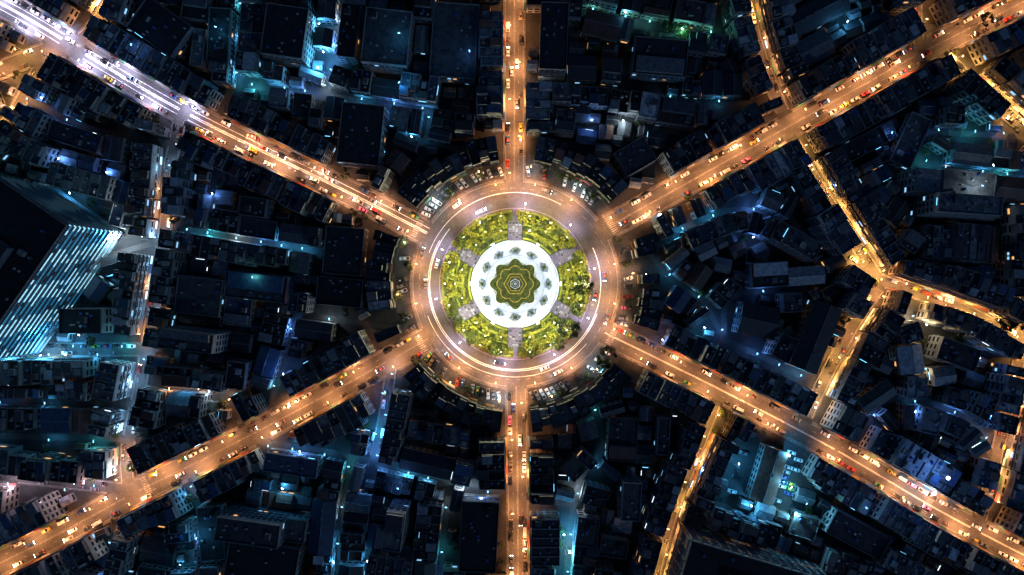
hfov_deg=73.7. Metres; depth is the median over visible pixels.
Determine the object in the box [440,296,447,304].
garden tree
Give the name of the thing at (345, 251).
apartment building
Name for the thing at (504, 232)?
flower bed
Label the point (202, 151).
shophouse row
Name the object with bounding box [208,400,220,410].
house
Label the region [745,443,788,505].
market hall
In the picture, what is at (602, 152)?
house
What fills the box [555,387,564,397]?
tree
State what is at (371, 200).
car
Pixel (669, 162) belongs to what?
shophouse row
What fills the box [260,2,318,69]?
apartment building
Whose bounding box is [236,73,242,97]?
alley pavement
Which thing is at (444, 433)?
shophouse row
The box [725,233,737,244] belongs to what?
house
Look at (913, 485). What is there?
taxi
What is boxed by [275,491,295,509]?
house
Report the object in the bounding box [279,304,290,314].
house
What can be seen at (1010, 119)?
car
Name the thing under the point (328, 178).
car
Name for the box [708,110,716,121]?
house
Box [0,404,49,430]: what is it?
shophouse row
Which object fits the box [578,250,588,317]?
hedge
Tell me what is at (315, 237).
house
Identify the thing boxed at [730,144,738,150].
car
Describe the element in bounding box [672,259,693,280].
house
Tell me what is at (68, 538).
pickup truck
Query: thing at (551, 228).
garden tree
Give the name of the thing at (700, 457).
sidewalk
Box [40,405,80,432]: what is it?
house
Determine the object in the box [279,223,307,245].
house
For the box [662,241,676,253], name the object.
house
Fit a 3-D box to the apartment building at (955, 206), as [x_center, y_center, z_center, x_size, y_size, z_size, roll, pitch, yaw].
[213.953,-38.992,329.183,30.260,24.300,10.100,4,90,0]
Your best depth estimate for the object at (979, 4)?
334.81 m
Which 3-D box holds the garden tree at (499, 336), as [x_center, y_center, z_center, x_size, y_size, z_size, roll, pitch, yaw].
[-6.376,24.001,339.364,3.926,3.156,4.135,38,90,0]
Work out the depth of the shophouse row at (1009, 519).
333.03 m
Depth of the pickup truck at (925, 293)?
340.17 m
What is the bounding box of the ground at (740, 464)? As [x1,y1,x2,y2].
[0,0,1023,574]
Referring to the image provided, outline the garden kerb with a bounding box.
[439,208,590,359]
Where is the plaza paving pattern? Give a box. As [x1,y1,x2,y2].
[473,241,557,326]
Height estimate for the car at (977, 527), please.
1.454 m
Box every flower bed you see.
[461,265,467,302]
[474,230,507,251]
[474,316,507,336]
[489,258,540,309]
[523,230,556,251]
[523,316,557,336]
[563,265,568,303]
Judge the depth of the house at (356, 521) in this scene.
334.19 m
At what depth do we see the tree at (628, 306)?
338.05 m
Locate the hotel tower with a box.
[0,175,123,358]
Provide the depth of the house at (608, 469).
333.04 m
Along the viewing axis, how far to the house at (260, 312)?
337.76 m
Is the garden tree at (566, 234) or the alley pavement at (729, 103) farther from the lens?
the alley pavement at (729, 103)
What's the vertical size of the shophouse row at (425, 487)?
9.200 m
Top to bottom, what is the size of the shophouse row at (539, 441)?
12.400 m
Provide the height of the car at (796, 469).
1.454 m
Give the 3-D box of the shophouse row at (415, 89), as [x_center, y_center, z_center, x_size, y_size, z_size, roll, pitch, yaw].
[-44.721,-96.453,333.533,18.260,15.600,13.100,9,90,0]
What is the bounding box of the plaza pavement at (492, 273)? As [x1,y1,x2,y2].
[471,240,558,326]
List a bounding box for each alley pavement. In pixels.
[0,397,130,406]
[0,433,123,441]
[28,98,169,145]
[109,239,157,255]
[164,386,242,423]
[179,225,313,252]
[191,475,204,504]
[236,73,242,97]
[248,83,431,114]
[260,440,499,493]
[269,315,299,400]
[296,313,392,329]
[321,0,343,99]
[335,460,354,574]
[398,112,432,184]
[438,496,450,574]
[529,498,577,507]
[564,478,582,574]
[571,85,751,106]
[579,405,604,477]
[622,18,710,35]
[648,254,721,340]
[673,207,788,233]
[721,285,807,343]
[723,337,800,377]
[843,396,991,456]
[904,309,922,374]
[914,128,1023,177]
[928,129,1023,138]
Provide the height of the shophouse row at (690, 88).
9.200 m
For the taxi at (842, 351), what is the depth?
340.22 m
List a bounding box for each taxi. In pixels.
[41,527,50,533]
[90,344,99,347]
[102,344,111,347]
[104,75,112,81]
[110,510,118,516]
[148,471,157,476]
[168,92,176,98]
[177,456,186,462]
[178,98,187,104]
[195,127,204,133]
[248,147,257,153]
[338,373,346,379]
[358,206,367,212]
[375,366,384,372]
[409,213,418,219]
[424,352,431,360]
[445,352,452,359]
[475,386,479,394]
[506,135,509,143]
[508,416,511,424]
[519,123,522,131]
[593,291,596,300]
[602,272,605,280]
[619,219,627,224]
[626,332,634,338]
[683,380,692,386]
[741,156,750,162]
[750,138,758,144]
[785,486,793,490]
[787,481,795,486]
[823,188,829,196]
[839,347,845,355]
[840,101,848,108]
[874,482,883,488]
[887,469,896,475]
[899,68,908,74]
[906,46,914,51]
[908,481,916,487]
[922,504,931,510]
[1014,10,1023,16]
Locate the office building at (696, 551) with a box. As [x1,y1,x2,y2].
[663,522,826,574]
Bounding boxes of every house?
[0,38,15,52]
[0,81,16,96]
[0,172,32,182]
[0,386,8,396]
[4,387,20,397]
[5,163,21,175]
[9,30,26,43]
[14,387,30,397]
[19,161,34,170]
[27,169,38,179]
[30,388,42,397]
[37,172,46,182]
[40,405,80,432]
[47,389,56,398]
[53,93,79,117]
[56,333,72,341]
[59,148,80,166]
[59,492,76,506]
[71,109,87,122]
[72,406,100,433]
[74,442,90,452]
[78,153,102,172]
[83,275,114,303]
[85,109,102,122]
[94,525,112,540]
[98,200,118,215]
[100,254,117,276]
[101,135,131,164]
[106,161,129,179]
[107,291,112,301]
[108,203,132,229]
[113,180,130,204]
[135,427,151,436]
[137,0,143,7]
[139,533,178,566]
[153,525,167,537]
[157,0,181,7]
[161,363,200,387]
[164,389,197,416]
[174,350,192,364]
[179,313,193,323]
[187,352,203,363]
[188,391,212,417]
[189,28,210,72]
[190,258,209,273]
[192,315,207,324]
[195,183,209,193]
[196,194,214,209]
[197,170,210,181]
[206,353,226,368]
[207,316,222,326]
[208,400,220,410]
[212,261,230,276]
[214,189,236,206]
[218,408,231,419]
[223,104,230,114]
[224,358,255,389]
[225,357,235,366]
[230,332,254,352]
[234,51,265,77]
[237,31,263,57]
[238,196,275,219]
[243,88,257,99]
[245,488,263,505]
[250,373,275,389]
[250,477,263,489]
[251,321,261,331]
[252,344,285,377]
[255,308,265,317]
[259,478,273,490]
[261,96,271,108]
[262,489,279,506]
[265,303,279,312]
[268,87,293,112]
[269,0,295,5]
[271,473,282,477]
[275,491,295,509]
[276,212,291,223]
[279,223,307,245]
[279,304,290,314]
[281,474,300,490]
[285,510,310,543]
[288,430,296,441]
[289,76,305,89]
[289,251,313,274]
[291,92,315,121]
[291,215,302,224]
[292,493,313,510]
[294,274,307,283]
[294,318,336,341]
[296,0,312,10]
[298,66,327,87]
[300,477,311,483]
[301,484,313,495]
[306,227,325,248]
[307,275,316,284]
[307,497,340,555]
[308,107,326,131]
[312,60,324,72]
[313,27,337,53]
[316,0,339,25]
[323,96,346,122]
[323,456,346,480]
[324,126,334,137]
[333,127,339,137]
[333,213,342,223]
[338,559,366,574]
[342,214,354,224]
[342,511,370,531]
[344,0,368,10]
[344,489,373,513]
[348,462,366,491]
[355,170,370,181]
[356,307,370,319]
[364,479,374,491]
[366,521,384,548]
[369,0,388,8]
[371,493,384,505]
[371,505,388,521]
[372,77,402,103]
[384,148,411,175]
[389,1,405,10]
[393,132,420,153]
[398,444,455,479]
[400,543,411,554]
[409,109,423,137]
[412,61,429,79]
[413,0,436,27]
[413,25,429,56]
[413,407,426,418]
[414,558,437,574]
[426,409,437,420]
[427,144,437,155]
[428,128,451,144]
[434,488,444,499]
[443,87,456,98]
[443,562,465,574]
[445,445,457,456]
[447,528,456,540]
[449,485,464,511]
[451,456,474,486]
[452,99,469,113]
[454,112,475,137]
[458,88,467,99]
[459,447,468,457]
[468,89,475,100]
[470,572,483,574]
[480,5,490,15]
[526,59,537,72]
[528,47,537,59]
[551,82,570,108]
[554,109,575,137]
[554,484,574,502]
[556,474,568,484]
[557,433,571,448]
[566,55,596,83]
[567,423,575,433]
[568,0,582,27]
[568,41,583,55]
[572,509,599,547]
[574,444,596,470]
[575,107,590,124]
[575,128,596,146]
[575,416,598,441]
[580,8,622,44]
[582,0,588,8]
[583,504,596,513]
[587,0,618,13]
[587,38,598,51]
[589,113,600,124]
[594,143,611,160]
[596,458,620,481]
[597,124,613,141]
[597,399,625,418]
[598,530,627,559]
[600,58,622,86]
[600,507,614,524]
[601,44,618,61]
[605,115,618,127]
[611,135,622,147]
[611,515,632,533]
[613,569,621,574]
[616,121,631,137]
[618,18,633,45]
[620,0,642,18]
[622,387,632,397]
[625,464,634,475]
[627,400,638,410]
[628,177,641,188]
[631,29,644,41]
[634,91,660,124]
[634,444,653,463]
[636,125,647,137]
[637,405,652,421]
[638,424,651,439]
[639,0,672,23]
[639,478,647,489]
[640,465,650,477]
[641,173,654,183]
[641,491,646,503]
[644,31,654,36]
[646,131,666,149]
[652,414,670,455]
[659,32,671,38]
[660,314,672,324]
[661,246,689,269]
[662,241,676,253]
[664,285,691,312]
[665,84,678,96]
[668,205,686,226]
[669,415,679,425]
[671,0,706,29]
[672,34,683,39]
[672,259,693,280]
[673,236,685,248]
[680,220,719,250]
[681,261,712,291]
[681,297,700,316]
[682,306,711,328]
[686,30,707,58]
[686,58,701,76]
[686,198,705,219]
[692,242,717,261]
[693,102,708,127]
[699,70,722,99]
[700,3,717,31]
[700,329,713,339]
[704,33,729,59]
[706,58,718,69]
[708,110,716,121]
[711,257,731,273]
[713,237,728,249]
[714,491,723,501]
[718,57,738,73]
[719,73,741,99]
[720,477,728,489]
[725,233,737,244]
[726,240,748,259]
[731,211,748,232]
[731,270,744,280]
[737,496,752,510]
[743,212,763,235]
[748,241,769,260]
[751,428,756,437]
[752,501,775,520]
[755,188,783,213]
[756,295,770,305]
[762,331,798,362]
[762,518,782,548]
[772,179,788,191]
[774,193,800,220]
[774,508,789,523]
[775,292,802,312]
[776,534,792,553]
[778,319,783,328]
[780,325,794,335]
[783,508,820,541]
[788,265,825,285]
[789,0,802,4]
[791,0,850,38]
[791,541,808,556]
[792,485,815,505]
[796,28,835,66]
[807,535,822,546]
[807,546,820,560]
[808,288,822,298]
[811,251,823,262]
[815,497,830,511]
[820,20,838,33]
[820,255,846,272]
[820,284,841,303]
[828,337,837,347]
[830,28,847,48]
[833,325,845,336]
[839,19,862,38]
[844,8,860,22]
[853,0,871,10]
[854,168,860,176]
[855,161,873,174]
[855,377,896,413]
[858,170,881,187]
[859,11,881,34]
[863,375,875,385]
[865,156,882,168]
[868,0,882,13]
[871,357,894,374]
[872,145,890,157]
[872,164,892,181]
[872,184,892,204]
[873,407,900,431]
[873,560,884,573]
[874,120,897,141]
[880,11,890,22]
[882,531,894,545]
[883,180,901,194]
[884,196,911,227]
[888,342,924,374]
[891,117,899,127]
[895,228,925,254]
[895,402,914,429]
[896,168,944,196]
[897,540,915,556]
[899,214,914,227]
[909,430,923,441]
[911,403,943,434]
[913,547,925,562]
[914,99,936,116]
[916,432,939,451]
[922,554,938,568]
[923,133,953,154]
[923,364,956,385]
[927,386,934,396]
[928,447,946,459]
[935,97,953,108]
[935,434,951,447]
[935,559,950,574]
[939,412,970,438]
[940,412,949,430]
[942,142,992,169]
[943,452,956,464]
[948,461,965,476]
[950,426,982,450]
[951,449,969,462]
[953,570,964,574]
[954,119,967,129]
[956,370,984,388]
[963,438,991,457]
[965,266,979,272]
[974,217,994,221]
[975,264,994,278]
[977,357,986,366]
[980,148,1012,171]
[980,226,1000,263]
[986,121,1002,131]
[992,140,1006,148]
[994,209,1005,219]
[995,175,1023,204]
[1001,151,1022,172]
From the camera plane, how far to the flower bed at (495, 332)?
340.41 m
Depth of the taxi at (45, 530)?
340.19 m
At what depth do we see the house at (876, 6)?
337.62 m
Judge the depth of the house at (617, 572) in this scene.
338.02 m
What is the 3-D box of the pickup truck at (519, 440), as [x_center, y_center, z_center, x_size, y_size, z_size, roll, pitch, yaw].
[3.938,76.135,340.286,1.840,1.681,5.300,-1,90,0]
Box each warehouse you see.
[731,301,779,339]
[786,299,841,374]
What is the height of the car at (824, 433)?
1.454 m
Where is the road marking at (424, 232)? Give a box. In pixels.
[0,0,1023,574]
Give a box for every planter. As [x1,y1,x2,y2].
[478,278,485,289]
[482,261,490,272]
[482,295,490,305]
[493,251,503,259]
[493,308,504,316]
[509,247,521,253]
[509,313,521,320]
[526,251,537,259]
[527,308,536,316]
[539,294,547,306]
[540,262,547,271]
[545,277,551,289]
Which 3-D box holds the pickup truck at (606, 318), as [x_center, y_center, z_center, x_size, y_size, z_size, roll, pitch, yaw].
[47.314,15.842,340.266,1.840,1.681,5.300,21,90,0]
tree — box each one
[12,69,21,78]
[38,385,46,391]
[41,444,49,451]
[48,93,58,102]
[85,335,95,346]
[86,197,95,206]
[126,463,134,471]
[152,115,160,123]
[169,216,179,224]
[185,493,196,503]
[215,398,227,409]
[216,182,222,189]
[340,169,349,179]
[341,307,348,316]
[348,208,357,217]
[354,63,364,69]
[393,292,403,302]
[398,234,407,246]
[399,312,408,323]
[404,261,412,270]
[410,354,422,364]
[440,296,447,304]
[441,263,448,270]
[442,190,451,199]
[443,271,451,279]
[448,539,459,549]
[451,251,458,259]
[452,313,463,323]
[455,233,465,244]
[455,281,462,287]
[455,327,462,332]
[459,268,467,276]
[461,322,468,329]
[463,228,469,235]
[463,241,470,248]
[463,385,472,393]
[465,335,477,345]
[472,218,480,226]
[476,172,483,179]
[477,317,483,323]
[477,341,483,347]
[481,231,490,238]
[482,220,488,228]
[482,322,489,328]
[483,328,490,335]
[489,221,497,229]
[492,346,503,355]
[494,332,502,339]
[498,215,505,222]
[517,214,524,222]
[521,211,529,217]
[526,348,538,358]
[528,212,535,219]
[528,341,536,347]
[539,165,549,174]
[542,238,549,245]
[545,335,552,342]
[547,226,555,232]
[547,314,555,322]
[551,336,566,351]
[555,170,565,178]
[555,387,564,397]
[556,319,581,337]
[557,241,564,248]
[563,271,571,279]
[563,295,570,301]
[564,229,570,236]
[565,280,573,288]
[567,175,580,182]
[569,302,580,315]
[570,295,577,302]
[571,264,577,271]
[572,19,583,33]
[573,275,594,296]
[576,294,581,301]
[578,252,585,258]
[578,305,585,313]
[579,259,587,267]
[583,372,594,382]
[585,186,598,199]
[591,37,607,52]
[595,345,616,369]
[612,235,621,243]
[623,259,631,267]
[624,300,631,308]
[635,120,645,126]
[661,20,674,32]
[676,22,691,39]
[684,193,693,201]
[697,290,706,296]
[719,408,728,418]
[775,441,783,448]
[804,506,813,514]
[839,315,850,324]
[920,337,928,344]
[921,146,930,154]
[951,332,962,339]
[952,335,963,342]
[980,11,994,26]
[996,318,1018,331]
[1013,125,1020,133]
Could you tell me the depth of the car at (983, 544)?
340.18 m
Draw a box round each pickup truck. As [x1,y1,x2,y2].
[11,541,21,548]
[34,550,44,556]
[50,20,60,28]
[61,351,71,354]
[63,535,73,542]
[126,74,136,81]
[141,493,151,500]
[170,479,180,486]
[184,121,193,127]
[198,109,209,115]
[205,132,215,138]
[247,426,257,433]
[271,428,280,434]
[289,153,299,160]
[318,167,328,173]
[353,198,363,204]
[358,186,368,193]
[367,376,376,383]
[371,207,381,213]
[375,215,385,222]
[393,341,403,348]
[397,283,406,288]
[397,288,406,292]
[399,257,409,259]
[419,247,424,257]
[424,206,434,213]
[428,355,435,365]
[432,198,441,205]
[455,376,459,386]
[459,379,464,389]
[460,178,468,187]
[486,389,489,398]
[506,22,509,32]
[508,427,511,437]
[509,519,512,529]
[509,531,512,541]
[509,555,512,565]
[518,435,521,445]
[519,515,522,525]
[526,166,529,176]
[534,390,540,399]
[539,389,545,398]
[559,382,567,391]
[564,379,572,388]
[573,374,581,382]
[603,314,609,324]
[613,208,623,215]
[615,327,624,333]
[616,321,626,325]
[619,247,628,254]
[622,294,632,298]
[632,217,642,223]
[641,192,651,199]
[646,362,656,368]
[674,502,680,512]
[682,479,688,489]
[709,173,719,180]
[751,13,756,23]
[757,127,767,134]
[769,404,779,410]
[772,138,782,145]
[806,100,816,107]
[829,107,839,114]
[836,459,846,466]
[858,452,868,459]
[873,63,883,70]
[886,277,897,283]
[890,59,900,66]
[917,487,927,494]
[921,290,931,296]
[958,530,969,537]
[988,526,998,532]
[1003,15,1013,21]
[1016,115,1023,124]
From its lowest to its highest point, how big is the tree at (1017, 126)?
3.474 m
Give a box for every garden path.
[449,245,480,267]
[449,300,480,322]
[508,209,521,240]
[508,327,521,358]
[550,245,580,267]
[550,300,581,321]
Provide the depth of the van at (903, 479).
339.23 m
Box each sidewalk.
[0,0,103,80]
[0,0,430,243]
[0,67,40,120]
[0,328,433,574]
[0,478,119,493]
[5,342,139,357]
[113,505,134,537]
[119,122,186,483]
[367,369,396,468]
[410,179,620,388]
[503,0,525,179]
[505,388,529,574]
[601,322,1023,567]
[602,0,1023,237]
[660,406,720,574]
[752,0,789,114]
[799,139,881,272]
[811,285,883,418]
[851,254,1015,330]
[912,3,924,44]
[951,52,1023,133]
[974,297,1023,521]
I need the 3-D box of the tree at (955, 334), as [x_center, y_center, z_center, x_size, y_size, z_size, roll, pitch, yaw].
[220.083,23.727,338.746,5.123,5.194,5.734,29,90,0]
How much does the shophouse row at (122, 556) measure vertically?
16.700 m
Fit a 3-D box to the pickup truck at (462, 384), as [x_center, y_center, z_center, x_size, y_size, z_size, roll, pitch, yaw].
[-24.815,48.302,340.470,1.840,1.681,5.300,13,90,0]
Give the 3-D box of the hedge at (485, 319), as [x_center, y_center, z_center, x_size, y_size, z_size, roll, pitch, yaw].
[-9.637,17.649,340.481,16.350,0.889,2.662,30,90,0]
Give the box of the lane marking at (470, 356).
[419,188,610,379]
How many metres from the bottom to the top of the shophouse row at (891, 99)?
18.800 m
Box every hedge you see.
[441,250,451,313]
[453,323,508,356]
[454,210,511,244]
[454,261,460,306]
[467,320,506,343]
[468,268,472,299]
[479,313,506,329]
[480,237,507,254]
[518,330,570,357]
[519,210,576,244]
[523,224,562,246]
[523,237,550,254]
[523,313,550,330]
[525,320,561,343]
[558,268,562,299]
[570,261,575,305]
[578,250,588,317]
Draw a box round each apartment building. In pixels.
[46,120,104,155]
[58,307,113,333]
[126,0,193,64]
[137,562,177,574]
[156,325,232,353]
[169,562,203,574]
[173,274,225,317]
[180,0,215,27]
[196,499,230,561]
[198,560,225,574]
[206,7,239,68]
[213,502,295,548]
[222,297,257,326]
[223,269,293,303]
[223,539,307,574]
[238,216,280,241]
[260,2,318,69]
[262,447,324,478]
[315,275,365,308]
[322,226,368,276]
[336,2,365,64]
[336,101,389,169]
[360,7,415,74]
[381,497,411,552]
[429,1,479,84]
[458,493,499,573]
[538,1,568,79]
[570,559,591,574]
[591,558,613,574]
[605,415,638,461]
[611,136,656,178]
[616,473,641,521]
[629,36,688,83]
[654,97,697,130]
[744,260,789,288]
[772,226,822,261]
[819,505,891,560]
[831,125,888,161]
[883,111,932,170]
[910,192,1003,220]
[923,334,982,371]
[937,167,996,195]
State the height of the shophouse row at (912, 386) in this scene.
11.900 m
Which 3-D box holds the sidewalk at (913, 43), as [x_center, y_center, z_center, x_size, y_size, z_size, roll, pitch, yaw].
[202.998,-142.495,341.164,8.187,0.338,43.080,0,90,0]
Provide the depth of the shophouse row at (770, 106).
328.53 m
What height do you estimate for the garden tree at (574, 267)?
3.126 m
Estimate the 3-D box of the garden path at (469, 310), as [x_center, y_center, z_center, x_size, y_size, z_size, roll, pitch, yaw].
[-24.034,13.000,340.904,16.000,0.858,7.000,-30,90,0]
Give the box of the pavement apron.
[394,163,635,403]
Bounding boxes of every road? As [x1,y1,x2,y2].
[0,0,431,241]
[0,11,107,77]
[0,330,432,574]
[0,474,121,492]
[3,61,43,120]
[25,344,141,354]
[117,506,132,531]
[121,120,183,486]
[368,370,394,468]
[413,182,616,385]
[506,0,522,181]
[507,386,526,574]
[600,323,1023,566]
[603,0,1023,235]
[654,404,718,574]
[748,0,787,113]
[807,285,882,417]
[808,165,879,276]
[847,259,1023,343]
[914,5,922,43]
[956,60,1023,134]
[975,325,1023,521]
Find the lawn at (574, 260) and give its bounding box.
[441,210,588,357]
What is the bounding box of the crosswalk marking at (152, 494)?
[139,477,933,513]
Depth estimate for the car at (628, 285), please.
340.36 m
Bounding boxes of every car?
[13,561,22,567]
[18,22,26,28]
[19,3,28,9]
[23,49,32,54]
[25,541,34,547]
[30,8,39,15]
[35,32,44,38]
[40,15,49,21]
[46,344,55,347]
[61,28,70,34]
[65,37,74,43]
[68,527,77,533]
[77,508,85,514]
[82,47,91,54]
[82,62,91,69]
[90,486,99,490]
[98,497,106,503]
[99,58,108,64]
[109,57,117,64]
[114,81,122,87]
[126,344,135,347]
[135,93,143,100]
[137,364,141,372]
[152,103,161,109]
[163,170,167,176]
[167,218,170,227]
[175,471,184,477]
[188,451,197,457]
[189,104,197,110]
[199,446,207,452]
[217,138,225,143]
[221,120,230,126]
[229,450,237,456]
[259,144,267,150]
[264,161,273,166]
[270,409,279,415]
[276,420,284,425]
[277,153,285,159]
[281,403,289,409]
[292,397,300,403]
[293,417,301,423]
[301,159,309,164]
[302,392,311,398]
[303,411,312,417]
[310,177,319,182]
[319,187,327,192]
[320,382,328,388]
[324,176,332,181]
[333,381,341,387]
[357,382,365,388]
[367,197,376,203]
[381,399,385,408]
[384,347,392,353]
[391,204,400,209]
[398,227,406,233]
[421,211,430,216]
[424,279,427,287]
[428,202,437,208]
[432,360,438,368]
[434,259,439,267]
[437,194,444,201]
[441,367,446,376]
[450,184,457,192]
[452,201,460,208]
[455,181,462,188]
[470,174,477,182]
[477,207,486,213]
[486,169,492,177]
[491,391,495,399]
[492,168,497,176]
[494,360,503,364]
[497,391,500,400]
[498,167,503,175]
[506,47,509,55]
[506,79,509,87]
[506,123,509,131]
[506,159,509,167]
[509,476,512,484]
[510,67,513,75]
[512,404,515,412]
[515,59,518,67]
[515,99,518,107]
[519,11,522,19]
[519,35,522,43]
[522,452,525,460]
[522,464,525,472]
[523,540,526,548]
[523,552,526,560]
[523,564,526,572]
[529,391,534,400]
[540,365,549,370]
[544,388,550,396]
[554,369,562,374]
[562,177,566,186]
[572,182,576,191]
[586,365,594,371]
[619,316,627,319]
[624,276,632,280]
[624,283,632,287]
[631,199,639,205]
[637,338,645,343]
[643,212,651,217]
[648,343,656,349]
[663,181,671,187]
[665,371,673,377]
[669,353,678,359]
[680,171,689,177]
[699,180,707,186]
[702,369,710,375]
[708,155,717,161]
[720,378,728,384]
[727,488,736,493]
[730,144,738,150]
[731,384,739,390]
[732,474,740,479]
[739,450,748,455]
[754,410,762,415]
[764,60,770,69]
[766,422,774,428]
[768,122,777,128]
[773,83,779,91]
[783,490,792,495]
[787,450,795,454]
[791,467,800,471]
[792,415,800,421]
[792,462,801,466]
[794,457,802,462]
[801,123,810,129]
[815,381,821,389]
[820,99,829,105]
[820,431,829,436]
[826,359,832,367]
[826,454,834,460]
[835,85,844,91]
[847,466,855,472]
[849,256,857,263]
[849,446,857,452]
[850,96,859,102]
[852,75,861,81]
[861,90,869,96]
[863,69,872,75]
[870,458,878,465]
[871,84,880,90]
[889,74,898,80]
[892,492,900,498]
[895,51,903,58]
[902,498,911,505]
[913,505,921,511]
[917,59,925,65]
[922,50,930,56]
[928,493,937,500]
[930,515,939,521]
[934,31,943,37]
[939,499,947,505]
[944,298,953,303]
[957,62,964,69]
[963,16,972,22]
[971,32,979,37]
[971,523,980,529]
[974,11,983,17]
[980,542,989,548]
[994,15,1002,20]
[998,551,1007,557]
[1006,116,1014,123]
[1009,537,1018,543]
[1009,556,1018,562]
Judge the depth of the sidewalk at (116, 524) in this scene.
340.97 m
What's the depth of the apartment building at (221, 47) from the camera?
330.33 m
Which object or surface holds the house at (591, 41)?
on the ground at (740, 464)
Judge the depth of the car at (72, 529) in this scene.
340.16 m
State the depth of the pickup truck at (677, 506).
340.18 m
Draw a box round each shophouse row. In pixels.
[0,18,14,40]
[0,91,5,107]
[0,102,26,123]
[0,119,27,171]
[0,356,24,385]
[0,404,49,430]
[0,443,40,475]
[0,482,19,513]
[0,496,49,545]
[6,132,60,168]
[7,565,25,574]
[8,356,65,385]
[12,546,81,574]
[15,105,61,141]
[17,74,60,104]
[17,451,87,483]
[19,490,68,530]
[28,0,79,26]
[36,52,122,118]
[43,355,100,379]
[45,161,122,202]
[55,378,93,400]
[60,530,108,572]
[71,0,100,13]
[74,566,103,574]
[78,446,118,478]
[83,16,124,58]
[86,421,123,436]
[91,359,135,401]
[91,406,126,423]
[98,0,137,31]
[98,89,155,129]
[103,531,144,574]
[107,29,190,93]
[111,288,147,335]
[112,252,152,290]
[116,497,153,538]
[123,196,159,218]
[123,216,157,237]
[123,567,137,574]
[126,422,186,473]
[127,142,162,199]
[128,385,168,429]
[133,118,169,137]
[142,326,160,348]
[143,485,193,527]
[144,354,173,375]
[147,306,179,327]
[148,248,187,304]
[157,229,185,249]
[160,177,197,216]
[164,514,197,543]
[170,160,196,181]
[171,67,223,111]
[173,411,226,451]
[176,131,252,177]
[176,537,201,567]
[181,233,226,259]
[185,208,211,230]
[191,365,229,391]
[192,447,263,502]
[208,208,242,235]
[209,61,236,88]
[216,0,240,13]
[217,239,262,267]
[226,95,304,149]
[230,390,256,421]
[235,160,292,200]
[239,0,268,6]
[240,3,265,32]
[243,393,268,416]
[254,245,291,267]
[258,312,292,345]
[263,61,290,87]
[279,181,328,217]
[279,368,315,396]
[286,337,313,358]
[287,291,315,313]
[288,124,335,164]
[293,416,318,446]
[302,344,350,383]
[309,395,367,446]
[313,549,335,574]
[314,198,338,224]
[316,478,344,500]
[328,64,352,91]
[336,329,375,366]
[339,530,367,560]
[349,427,375,443]
[349,442,370,455]
[350,68,375,98]
[352,390,374,418]
[364,229,403,311]
[366,549,414,574]
[371,165,394,193]
[373,324,403,342]
[373,467,414,494]
[378,388,413,465]
[389,105,411,135]
[397,136,498,209]
[398,71,441,108]
[404,361,502,431]
[407,417,470,447]
[412,500,443,560]
[414,476,436,500]
[430,108,455,132]
[438,0,472,3]
[476,70,504,121]
[476,448,507,489]
[478,11,504,71]
[478,436,506,451]
[480,0,501,1]
[484,120,504,131]
[524,0,554,12]
[524,82,552,123]
[526,121,554,135]
[527,435,552,448]
[527,450,554,504]
[528,510,559,565]
[529,360,631,432]
[530,562,556,574]
[534,136,628,204]
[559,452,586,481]
[569,86,607,110]
[571,540,599,566]
[579,479,610,508]
[607,89,640,117]
[628,528,662,574]
[630,232,659,258]
[630,274,663,330]
[634,367,682,408]
[640,457,687,536]
[650,213,673,239]
[657,148,681,177]
[661,323,726,369]
[666,417,706,469]
[673,129,712,170]
[674,383,714,424]
[679,75,701,98]
[679,500,703,528]
[686,433,739,511]
[699,186,724,211]
[702,501,768,546]
[703,277,740,308]
[704,102,764,153]
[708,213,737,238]
[710,179,734,202]
[712,349,778,395]
[713,0,727,4]
[720,168,755,198]
[720,411,755,442]
[721,0,751,26]
[725,15,760,62]
[739,54,772,99]
[741,139,811,193]
[753,216,787,243]
[755,0,795,30]
[758,96,783,115]
[759,370,817,415]
[762,16,798,57]
[770,45,802,75]
[778,62,808,85]
[784,74,822,107]
[786,166,830,216]
[799,53,859,98]
[801,453,877,514]
[805,124,835,152]
[805,204,861,255]
[813,147,862,198]
[813,543,876,574]
[815,99,881,149]
[819,400,868,441]
[826,356,871,406]
[831,264,876,297]
[834,292,872,318]
[836,183,889,228]
[839,6,927,74]
[846,331,890,368]
[856,217,905,266]
[859,308,905,341]
[859,425,897,458]
[863,78,917,119]
[867,489,929,543]
[870,546,937,574]
[877,432,947,486]
[881,288,912,313]
[888,259,943,286]
[890,0,924,11]
[892,320,924,344]
[893,55,958,100]
[896,374,927,398]
[899,512,970,569]
[912,222,991,263]
[916,301,973,332]
[917,464,961,495]
[924,264,1017,311]
[929,0,975,27]
[931,104,965,128]
[933,54,961,74]
[933,385,971,409]
[933,478,994,515]
[941,68,1011,125]
[954,389,998,421]
[957,320,1007,351]
[960,538,1023,574]
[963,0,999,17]
[963,456,1001,490]
[964,316,983,332]
[966,27,1011,65]
[978,411,1019,435]
[979,56,1019,86]
[982,371,1023,414]
[987,297,1023,322]
[988,335,1023,358]
[989,362,1023,376]
[993,15,1023,56]
[993,66,1023,116]
[994,466,1023,509]
[994,505,1023,538]
[995,260,1023,296]
[1000,205,1023,242]
[1001,241,1023,260]
[1002,424,1023,472]
[1007,46,1023,67]
[1010,563,1023,572]
[1014,397,1023,424]
[1019,145,1023,161]
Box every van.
[57,518,68,525]
[91,519,101,526]
[175,134,180,143]
[234,146,244,153]
[249,134,259,140]
[296,176,306,182]
[380,428,384,437]
[396,278,406,282]
[480,170,487,179]
[481,387,484,397]
[522,411,524,420]
[523,527,526,537]
[541,188,551,193]
[692,457,698,466]
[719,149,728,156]
[720,168,730,174]
[733,405,743,412]
[776,427,786,434]
[816,108,826,115]
[897,475,906,482]
[932,294,942,299]
[949,505,958,511]
[991,2,1001,8]
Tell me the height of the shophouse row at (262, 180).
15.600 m

